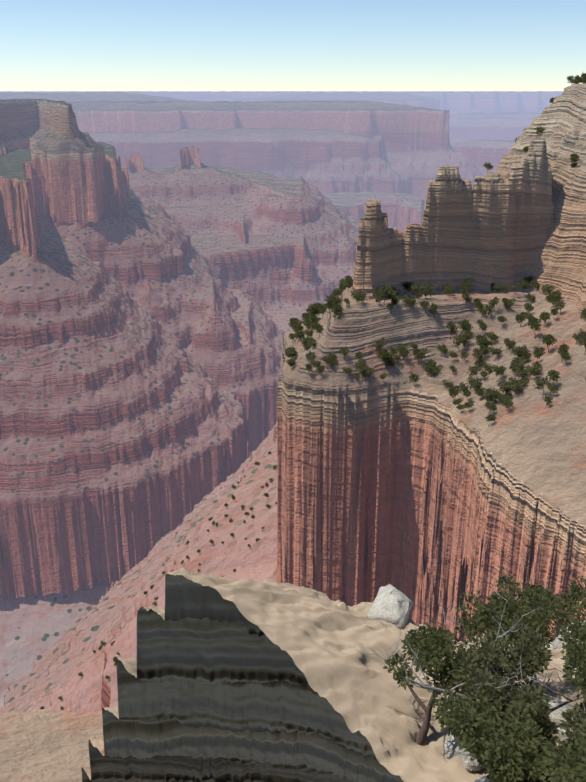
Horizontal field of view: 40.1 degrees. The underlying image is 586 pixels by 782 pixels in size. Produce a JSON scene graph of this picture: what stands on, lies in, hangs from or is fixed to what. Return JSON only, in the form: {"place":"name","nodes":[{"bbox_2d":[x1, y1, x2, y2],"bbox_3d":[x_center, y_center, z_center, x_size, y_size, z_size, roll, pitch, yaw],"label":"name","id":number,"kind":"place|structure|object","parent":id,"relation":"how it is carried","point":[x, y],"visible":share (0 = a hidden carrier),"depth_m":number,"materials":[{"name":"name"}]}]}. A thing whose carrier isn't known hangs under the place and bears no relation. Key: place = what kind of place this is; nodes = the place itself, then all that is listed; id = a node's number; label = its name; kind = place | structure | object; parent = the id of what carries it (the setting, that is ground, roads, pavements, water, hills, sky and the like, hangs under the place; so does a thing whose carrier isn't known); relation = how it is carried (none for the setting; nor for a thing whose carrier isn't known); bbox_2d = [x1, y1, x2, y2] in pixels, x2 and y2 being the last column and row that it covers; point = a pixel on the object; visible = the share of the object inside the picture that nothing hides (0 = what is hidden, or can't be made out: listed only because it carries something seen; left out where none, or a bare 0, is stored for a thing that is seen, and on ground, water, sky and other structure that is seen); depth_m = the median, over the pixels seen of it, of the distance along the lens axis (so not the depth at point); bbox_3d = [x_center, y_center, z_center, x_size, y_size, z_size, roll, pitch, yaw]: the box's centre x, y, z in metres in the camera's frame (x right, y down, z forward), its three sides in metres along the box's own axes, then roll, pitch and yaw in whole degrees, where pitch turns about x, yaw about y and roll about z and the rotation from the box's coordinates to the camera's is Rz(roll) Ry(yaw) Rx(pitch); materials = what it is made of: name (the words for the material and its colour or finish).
{"place":"outdoors","nodes":[
{"label":"outdoors","id":0,"kind":"place"},
{"bbox_2d":[0,84,585,781],"bbox_3d":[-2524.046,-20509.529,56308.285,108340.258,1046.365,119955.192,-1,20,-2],"label":"terrain","id":1,"kind":"structure","parent":0,"point":[172,264],"depth_m":560.09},
{"bbox_2d":[284,347,294,357],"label":"tree","id":2,"kind":"object","parent":1,"relation":"on","point":[289,352],"visible":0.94,"depth_m":393.88,"materials":[{"name":"green plant"}]},
{"bbox_2d":[305,350,316,360],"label":"tree","id":3,"kind":"object","parent":1,"relation":"on","point":[309,356],"visible":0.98,"depth_m":380.05,"materials":[{"name":"green plant"}]},
{"bbox_2d":[306,314,319,322],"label":"tree","id":4,"kind":"object","parent":1,"relation":"on","point":[314,318],"visible":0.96,"depth_m":414.34,"materials":[{"name":"green plant"}]},
{"bbox_2d":[308,302,317,312],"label":"tree","id":5,"kind":"object","parent":1,"relation":"on","point":[312,307],"visible":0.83,"depth_m":437.16,"materials":[{"name":"green plant"}]},
{"bbox_2d":[315,323,324,334],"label":"tree","id":6,"kind":"object","parent":1,"relation":"on","point":[319,328],"visible":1,"depth_m":389.55,"materials":[{"name":"green plant"}]},
{"bbox_2d":[322,355,331,365],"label":"tree","id":7,"kind":"object","parent":1,"relation":"on","point":[328,360],"visible":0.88,"depth_m":376.00,"materials":[{"name":"green plant"}]},
{"bbox_2d":[323,292,338,306],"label":"tree","id":8,"kind":"object","parent":1,"relation":"on","point":[329,300],"visible":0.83,"depth_m":404.39,"materials":[{"name":"green plant"}]},
{"bbox_2d":[331,309,343,320],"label":"tree","id":9,"kind":"object","parent":1,"relation":"on","point":[337,312],"visible":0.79,"depth_m":384.04,"materials":[{"name":"green plant"}]},
{"bbox_2d":[333,304,343,316],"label":"tree","id":10,"kind":"object","parent":1,"relation":"on","point":[337,307],"visible":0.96,"depth_m":383.71,"materials":[{"name":"green plant"}]},
{"bbox_2d":[339,347,348,358],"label":"tree","id":11,"kind":"object","parent":1,"relation":"on","point":[343,351],"visible":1,"depth_m":375.89,"materials":[{"name":"green plant"}]},
{"bbox_2d":[344,276,352,288],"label":"tree","id":12,"kind":"object","parent":1,"relation":"on","point":[349,281],"visible":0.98,"depth_m":410.62,"materials":[{"name":"green plant"}]},
{"bbox_2d":[350,291,366,302],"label":"tree","id":13,"kind":"object","parent":1,"relation":"on","point":[359,296],"visible":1,"depth_m":388.03,"materials":[{"name":"green plant"}]},
{"bbox_2d":[356,365,371,381],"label":"tree","id":14,"kind":"object","parent":1,"relation":"on","point":[363,369],"visible":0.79,"depth_m":371.82,"materials":[{"name":"green plant"}]},
{"bbox_2d":[372,286,382,299],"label":"tree","id":15,"kind":"object","parent":1,"relation":"on","point":[377,292],"visible":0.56,"depth_m":397.23,"materials":[{"name":"green plant"}]},
{"bbox_2d":[372,337,387,351],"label":"tree","id":16,"kind":"object","parent":1,"relation":"on","point":[378,344],"visible":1,"depth_m":377.31,"materials":[{"name":"green plant"}]},
{"bbox_2d":[376,349,392,366],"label":"tree","id":17,"kind":"object","parent":1,"relation":"on","point":[384,353],"visible":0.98,"depth_m":375.22,"materials":[{"name":"green plant"}]},
{"bbox_2d":[379,284,392,301],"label":"tree","id":18,"kind":"object","parent":1,"relation":"on","point":[385,290],"visible":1,"depth_m":386.25,"materials":[{"name":"green plant"}]},
{"bbox_2d":[367,584,412,628],"bbox_3d":[3.123,6.853,25.671,1.265,0.752,1.873,5,28,20],"label":"rock","id":19,"kind":"object","parent":1,"relation":"on","point":[392,604],"visible":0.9,"depth_m":25.30,"materials":[{"name":"stone"}]},
{"bbox_2d":[382,356,397,368],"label":"tree","id":20,"kind":"object","parent":1,"relation":"on","point":[392,362],"visible":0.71,"depth_m":377.40,"materials":[{"name":"green plant"}]},
{"bbox_2d":[383,291,398,302],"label":"tree","id":21,"kind":"object","parent":1,"relation":"on","point":[392,297],"visible":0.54,"depth_m":389.06,"materials":[{"name":"green plant"}]},
{"bbox_2d":[387,347,399,355],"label":"tree","id":22,"kind":"object","parent":1,"relation":"on","point":[394,350],"visible":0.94,"depth_m":380.91,"materials":[{"name":"green plant"}]},
{"bbox_2d":[399,347,408,360],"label":"tree","id":23,"kind":"object","parent":1,"relation":"on","point":[404,351],"visible":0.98,"depth_m":380.54,"materials":[{"name":"green plant"}]},
{"bbox_2d":[399,295,416,307],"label":"tree","id":24,"kind":"object","parent":1,"relation":"on","point":[409,301],"visible":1,"depth_m":390.72,"materials":[{"name":"green plant"}]},
{"bbox_2d":[402,281,413,296],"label":"tree","id":25,"kind":"object","parent":1,"relation":"on","point":[406,284],"visible":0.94,"depth_m":401.29,"materials":[{"name":"green plant"}]},
{"bbox_2d":[409,373,419,383],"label":"tree","id":26,"kind":"object","parent":1,"relation":"on","point":[413,377],"visible":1,"depth_m":372.48,"materials":[{"name":"green plant"}]},
{"bbox_2d":[409,282,424,298],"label":"tree","id":27,"kind":"object","parent":1,"relation":"on","point":[417,287],"visible":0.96,"depth_m":396.79,"materials":[{"name":"green plant"}]},
{"bbox_2d":[413,349,422,365],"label":"tree","id":28,"kind":"object","parent":1,"relation":"on","point":[418,354],"visible":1,"depth_m":380.12,"materials":[{"name":"green plant"}]},
{"bbox_2d":[421,283,434,298],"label":"tree","id":29,"kind":"object","parent":1,"relation":"on","point":[430,287],"visible":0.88,"depth_m":397.55,"materials":[{"name":"green plant"}]},
{"bbox_2d":[357,622,501,745],"bbox_3d":[3.115,6.784,18.622,3.481,2.945,1.509,3,21,8],"label":"pinyon tree","id":30,"kind":"object","parent":1,"relation":"on","point":[435,646],"visible":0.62,"depth_m":18.30,"materials":[{"name":"green plant"}]},
{"bbox_2d":[428,364,442,375],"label":"tree","id":31,"kind":"object","parent":1,"relation":"on","point":[437,370],"visible":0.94,"depth_m":374.12,"materials":[{"name":"green plant"}]},
{"bbox_2d":[436,344,447,353],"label":"tree","id":32,"kind":"object","parent":1,"relation":"on","point":[442,350],"visible":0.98,"depth_m":382.11,"materials":[{"name":"green plant"}]},
{"bbox_2d":[442,380,453,388],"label":"tree","id":33,"kind":"object","parent":1,"relation":"on","point":[449,385],"visible":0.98,"depth_m":364.95,"materials":[{"name":"green plant"}]},
{"bbox_2d":[446,322,457,339],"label":"tree","id":34,"kind":"object","parent":1,"relation":"on","point":[451,326],"visible":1,"depth_m":390.29,"materials":[{"name":"green plant"}]},
{"bbox_2d":[449,385,461,398],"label":"tree","id":35,"kind":"object","parent":1,"relation":"on","point":[453,391],"visible":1,"depth_m":352.32,"materials":[{"name":"green plant"}]},
{"bbox_2d":[452,334,464,347],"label":"tree","id":36,"kind":"object","parent":1,"relation":"on","point":[459,339],"visible":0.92,"depth_m":379.53,"materials":[{"name":"green plant"}]},
{"bbox_2d":[444,731,481,772],"bbox_3d":[3.897,7.981,18.159,0.948,0.461,1.201,-5,28,-20],"label":"rock","id":37,"kind":"object","parent":1,"relation":"on","point":[450,745],"visible":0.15,"depth_m":17.88,"materials":[{"name":"stone"}]},
{"bbox_2d":[459,381,468,392],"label":"tree","id":38,"kind":"object","parent":1,"relation":"on","point":[463,386],"visible":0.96,"depth_m":357.15,"materials":[{"name":"green plant"}]},
{"bbox_2d":[460,282,468,293],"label":"tree","id":39,"kind":"object","parent":1,"relation":"on","point":[464,288],"visible":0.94,"depth_m":399.21,"materials":[{"name":"green plant"}]},
{"bbox_2d":[457,319,473,329],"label":"tree","id":40,"kind":"object","parent":1,"relation":"on","point":[464,323],"visible":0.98,"depth_m":386.76,"materials":[{"name":"green plant"}]},
{"bbox_2d":[459,329,472,344],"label":"tree","id":41,"kind":"object","parent":1,"relation":"on","point":[466,332],"visible":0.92,"depth_m":382.03,"materials":[{"name":"green plant"}]},
{"bbox_2d":[461,292,471,306],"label":"tree","id":42,"kind":"object","parent":1,"relation":"on","point":[465,295],"visible":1,"depth_m":397.89,"materials":[{"name":"green plant"}]},
{"bbox_2d":[461,278,473,287],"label":"tree","id":43,"kind":"object","parent":1,"relation":"on","point":[468,281],"visible":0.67,"depth_m":407.21,"materials":[{"name":"green plant"}]},
{"bbox_2d":[464,400,475,409],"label":"tree","id":44,"kind":"object","parent":1,"relation":"on","point":[468,404],"visible":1,"depth_m":340.06,"materials":[{"name":"green plant"}]},
{"bbox_2d":[466,375,482,390],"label":"tree","id":45,"kind":"object","parent":1,"relation":"on","point":[475,383],"visible":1,"depth_m":353.11,"materials":[{"name":"green plant"}]},
{"bbox_2d":[465,363,483,375],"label":"tree","id":46,"kind":"object","parent":1,"relation":"on","point":[475,369],"visible":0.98,"depth_m":359.28,"materials":[{"name":"green plant"}]},
{"bbox_2d":[397,574,554,701],"bbox_3d":[3.792,6.443,17.312,2.942,4.292,2.597,-1,20,-3],"label":"pinyon tree","id":47,"kind":"object","parent":1,"relation":"on","point":[430,687],"visible":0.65,"depth_m":17.21,"materials":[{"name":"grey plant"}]},
{"bbox_2d":[474,350,485,360],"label":"tree","id":48,"kind":"object","parent":1,"relation":"on","point":[479,354],"visible":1,"depth_m":369.31,"materials":[{"name":"green plant"}]},
{"bbox_2d":[475,334,487,345],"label":"tree","id":49,"kind":"object","parent":1,"relation":"on","point":[481,340],"visible":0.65,"depth_m":375.20,"materials":[{"name":"green plant"}]},
{"bbox_2d":[474,776,492,781],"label":"rock","id":50,"kind":"object","parent":1,"relation":"on","point":[483,779],"visible":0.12,"depth_m":15.88,"materials":[{"name":"stone"}]},
{"bbox_2d":[479,345,490,354],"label":"tree","id":51,"kind":"object","parent":1,"relation":"on","point":[483,349],"visible":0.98,"depth_m":371.38,"materials":[{"name":"green plant"}]},
{"bbox_2d":[482,362,492,373],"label":"tree","id":52,"kind":"object","parent":1,"relation":"on","point":[487,368],"visible":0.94,"depth_m":360.50,"materials":[{"name":"green plant"}]},
{"bbox_2d":[483,305,493,318],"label":"tree","id":53,"kind":"object","parent":1,"relation":"on","point":[489,309],"visible":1,"depth_m":391.39,"materials":[{"name":"green plant"}]},
{"bbox_2d":[483,388,497,402],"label":"tree","id":54,"kind":"object","parent":1,"relation":"on","point":[489,392],"visible":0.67,"depth_m":335.78,"materials":[{"name":"green plant"}]},
{"bbox_2d":[484,401,496,411],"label":"tree","id":55,"kind":"object","parent":1,"relation":"on","point":[491,406],"visible":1,"depth_m":330.57,"materials":[{"name":"green plant"}]},
{"bbox_2d":[484,414,496,425],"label":"tree","id":56,"kind":"object","parent":1,"relation":"on","point":[490,417],"visible":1,"depth_m":325.01,"materials":[{"name":"green plant"}]},
{"bbox_2d":[486,331,498,340],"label":"tree","id":57,"kind":"object","parent":1,"relation":"on","point":[492,336],"visible":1,"depth_m":378.54,"materials":[{"name":"green plant"}]},
{"bbox_2d":[488,296,499,310],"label":"tree","id":58,"kind":"object","parent":1,"relation":"on","point":[493,302],"visible":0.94,"depth_m":393.39,"materials":[{"name":"green plant"}]},
{"bbox_2d":[487,347,502,355],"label":"tree","id":59,"kind":"object","parent":1,"relation":"on","point":[496,351],"visible":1,"depth_m":366.96,"materials":[{"name":"green plant"}]},
{"bbox_2d":[489,283,500,292],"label":"tree","id":60,"kind":"object","parent":1,"relation":"on","point":[494,287],"visible":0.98,"depth_m":410.79,"materials":[{"name":"green plant"}]},
{"bbox_2d":[491,364,506,376],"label":"tree","id":61,"kind":"object","parent":1,"relation":"on","point":[499,370],"visible":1,"depth_m":349.42,"materials":[{"name":"green plant"}]},
{"bbox_2d":[442,566,557,647],"bbox_3d":[5.197,6.220,19.857,2.607,3.511,2.657,15,25,34],"label":"pinyon tree","id":62,"kind":"object","parent":1,"relation":"on","point":[481,619],"visible":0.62,"depth_m":19.47,"materials":[{"name":"green plant"}]},
{"bbox_2d":[497,284,509,292],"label":"tree","id":63,"kind":"object","parent":1,"relation":"on","point":[503,287],"visible":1,"depth_m":409.42,"materials":[{"name":"green plant"}]},
{"bbox_2d":[422,594,585,724],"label":"pinyon tree","id":64,"kind":"object","parent":1,"relation":"on","point":[533,656],"visible":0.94,"depth_m":16.95,"materials":[{"name":"green plant"}]},
{"bbox_2d":[496,393,511,404],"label":"tree","id":65,"kind":"object","parent":1,"relation":"on","point":[501,397],"visible":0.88,"depth_m":334.19,"materials":[{"name":"green plant"}]},
{"bbox_2d":[496,380,512,392],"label":"tree","id":66,"kind":"object","parent":1,"relation":"on","point":[507,385],"visible":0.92,"depth_m":334.36,"materials":[{"name":"green plant"}]},
{"bbox_2d":[430,688,579,781],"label":"pinyon tree","id":67,"kind":"object","parent":1,"relation":"on","point":[506,748],"visible":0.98,"depth_m":15.11,"materials":[{"name":"green plant"}]},
{"bbox_2d":[502,396,512,410],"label":"tree","id":68,"kind":"object","parent":1,"relation":"on","point":[507,403],"visible":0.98,"depth_m":325.80,"materials":[{"name":"green plant"}]},
{"bbox_2d":[503,298,515,309],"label":"tree","id":69,"kind":"object","parent":1,"relation":"on","point":[508,303],"visible":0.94,"depth_m":393.20,"materials":[{"name":"green plant"}]},
{"bbox_2d":[503,339,516,349],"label":"tree","id":70,"kind":"object","parent":1,"relation":"on","point":[509,344],"visible":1,"depth_m":365.31,"materials":[{"name":"green plant"}]},
{"bbox_2d":[509,357,522,371],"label":"tree","id":71,"kind":"object","parent":1,"relation":"on","point":[515,361],"visible":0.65,"depth_m":346.88,"materials":[{"name":"green plant"}]},
{"bbox_2d":[511,378,524,393],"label":"tree","id":72,"kind":"object","parent":1,"relation":"on","point":[517,386],"visible":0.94,"depth_m":333.62,"materials":[{"name":"green plant"}]},
{"bbox_2d":[510,357,525,372],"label":"tree","id":73,"kind":"object","parent":1,"relation":"on","point":[518,365],"visible":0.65,"depth_m":345.15,"materials":[{"name":"green plant"}]},
{"bbox_2d":[512,346,527,356],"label":"tree","id":74,"kind":"object","parent":1,"relation":"on","point":[517,351],"visible":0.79,"depth_m":353.74,"materials":[{"name":"green plant"}]},
{"bbox_2d":[481,666,559,781],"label":"pinyon tree","id":75,"kind":"object","parent":1,"relation":"on","point":[548,729],"visible":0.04,"depth_m":16.46,"materials":[{"name":"green plant"}]},
{"bbox_2d":[515,312,526,326],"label":"tree","id":76,"kind":"object","parent":1,"relation":"on","point":[520,317],"visible":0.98,"depth_m":379.80,"materials":[{"name":"green plant"}]},
{"bbox_2d":[516,367,531,380],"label":"tree","id":77,"kind":"object","parent":1,"relation":"on","point":[523,372],"visible":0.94,"depth_m":341.60,"materials":[{"name":"green plant"}]},
{"bbox_2d":[518,280,529,292],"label":"tree","id":78,"kind":"object","parent":1,"relation":"on","point":[523,284],"visible":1,"depth_m":405.62,"materials":[{"name":"green plant"}]},
{"bbox_2d":[517,345,532,360],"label":"tree","id":79,"kind":"object","parent":1,"relation":"on","point":[528,355],"visible":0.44,"depth_m":353.93,"materials":[{"name":"green plant"}]},
{"bbox_2d":[524,302,533,312],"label":"tree","id":80,"kind":"object","parent":1,"relation":"on","point":[528,307],"visible":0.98,"depth_m":391.88,"materials":[{"name":"green plant"}]},
{"bbox_2d":[526,365,540,377],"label":"tree","id":81,"kind":"object","parent":1,"relation":"on","point":[534,371],"visible":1,"depth_m":338.03,"materials":[{"name":"green plant"}]},
{"bbox_2d":[528,317,542,337],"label":"tree","id":82,"kind":"object","parent":1,"relation":"on","point":[534,323],"visible":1,"depth_m":364.14,"materials":[{"name":"green plant"}]},
{"bbox_2d":[531,361,542,371],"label":"tree","id":83,"kind":"object","parent":1,"relation":"on","point":[537,364],"visible":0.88,"depth_m":340.06,"materials":[{"name":"green plant"}]},
{"bbox_2d":[533,350,541,361],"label":"tree","id":84,"kind":"object","parent":1,"relation":"on","point":[537,353],"visible":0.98,"depth_m":348.63,"materials":[{"name":"green plant"}]},
{"bbox_2d":[534,126,545,135],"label":"tree","id":85,"kind":"object","parent":1,"relation":"on","point":[540,129],"visible":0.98,"depth_m":417.81,"materials":[{"name":"green plant"}]},
{"bbox_2d":[533,376,550,393],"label":"tree","id":86,"kind":"object","parent":1,"relation":"on","point":[540,382],"visible":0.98,"depth_m":324.94,"materials":[{"name":"green plant"}]},
{"bbox_2d":[539,311,550,323],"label":"tree","id":87,"kind":"object","parent":1,"relation":"on","point":[544,315],"visible":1,"depth_m":369.20,"materials":[{"name":"green plant"}]},
{"bbox_2d":[540,284,554,295],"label":"tree","id":88,"kind":"object","parent":1,"relation":"on","point":[547,288],"visible":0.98,"depth_m":397.20,"materials":[{"name":"green plant"}]},
{"bbox_2d":[542,395,552,408],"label":"tree","id":89,"kind":"object","parent":1,"relation":"on","point":[548,399],"visible":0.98,"depth_m":317.68,"materials":[{"name":"green plant"}]},
{"bbox_2d":[541,334,556,351],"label":"tree","id":90,"kind":"object","parent":1,"relation":"on","point":[548,339],"visible":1,"depth_m":351.21,"materials":[{"name":"green plant"}]},
{"bbox_2d":[546,292,558,307],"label":"tree","id":91,"kind":"object","parent":1,"relation":"on","point":[552,297],"visible":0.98,"depth_m":386.84,"materials":[{"name":"green plant"}]},
{"bbox_2d":[546,382,558,395],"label":"tree","id":92,"kind":"object","parent":1,"relation":"on","point":[553,388],"visible":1,"depth_m":322.45,"materials":[{"name":"green plant"}]},
{"bbox_2d":[547,370,560,383],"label":"tree","id":93,"kind":"object","parent":1,"relation":"on","point":[554,375],"visible":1,"depth_m":327.73,"materials":[{"name":"green plant"}]},
{"bbox_2d":[523,576,585,700],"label":"pinyon tree","id":94,"kind":"object","parent":1,"relation":"on","point":[574,657],"visible":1,"depth_m":18.12,"materials":[{"name":"green plant"}]},
{"bbox_2d":[552,300,565,310],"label":"tree","id":95,"kind":"object","parent":1,"relation":"on","point":[560,304],"visible":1,"depth_m":372.58,"materials":[{"name":"green plant"}]},
{"bbox_2d":[536,735,585,781],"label":"pinyon tree","id":96,"kind":"object","parent":1,"relation":"on","point":[576,757],"visible":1,"depth_m":13.96,"materials":[{"name":"green plant"}]},
{"bbox_2d":[536,665,585,774],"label":"pinyon tree","id":97,"kind":"object","parent":1,"relation":"on","point":[568,716],"visible":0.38,"depth_m":15.26,"materials":[{"name":"green plant"}]},
{"bbox_2d":[542,694,579,728],"bbox_3d":[6.250,7.740,19.235,1.415,0.819,1.228,6,25,10],"label":"rock","id":98,"kind":"object","parent":1,"relation":"on","point":[556,714],"visible":0.12,"depth_m":18.83,"materials":[{"name":"stone"}]},
{"bbox_2d":[557,343,570,362],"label":"tree","id":99,"kind":"object","parent":1,"relation":"on","point":[564,347],"visible":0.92,"depth_m":338.12,"materials":[{"name":"green plant"}]},
{"bbox_2d":[556,726,574,740],"bbox_3d":[6.547,7.940,18.544,0.906,0.459,0.744,-10,24,-15],"label":"rock","id":100,"kind":"object","parent":1,"relation":"on","point":[562,737],"visible":0.17,"depth_m":18.41,"materials":[{"name":"stone"}]},
{"bbox_2d":[561,352,571,364],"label":"tree","id":101,"kind":"object","parent":1,"relation":"on","point":[565,356],"visible":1,"depth_m":335.58,"materials":[{"name":"green plant"}]},
{"bbox_2d":[553,620,585,649],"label":"rock","id":102,"kind":"object","parent":1,"relation":"on","point":[557,643],"visible":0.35,"depth_m":25.32,"materials":[{"name":"stone"}]},
{"bbox_2d":[561,696,585,746],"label":"pinyon tree","id":103,"kind":"object","parent":1,"relation":"on","point":[574,708],"visible":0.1,"depth_m":16.23,"materials":[{"name":"green plant"}]},
{"bbox_2d":[569,153,578,167],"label":"tree","id":104,"kind":"object","parent":1,"relation":"on","point":[574,157],"visible":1,"depth_m":420.24,"materials":[{"name":"green plant"}]},
{"bbox_2d":[576,329,585,342],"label":"tree","id":105,"kind":"object","parent":1,"relation":"on","point":[582,333],"visible":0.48,"depth_m":344.53,"materials":[{"name":"green plant"}]},
{"bbox_2d":[0,0,585,91],"label":"sky","id":106,"kind":"structure","parent":0,"point":[46,45],"materials":[{"name":"blue"}]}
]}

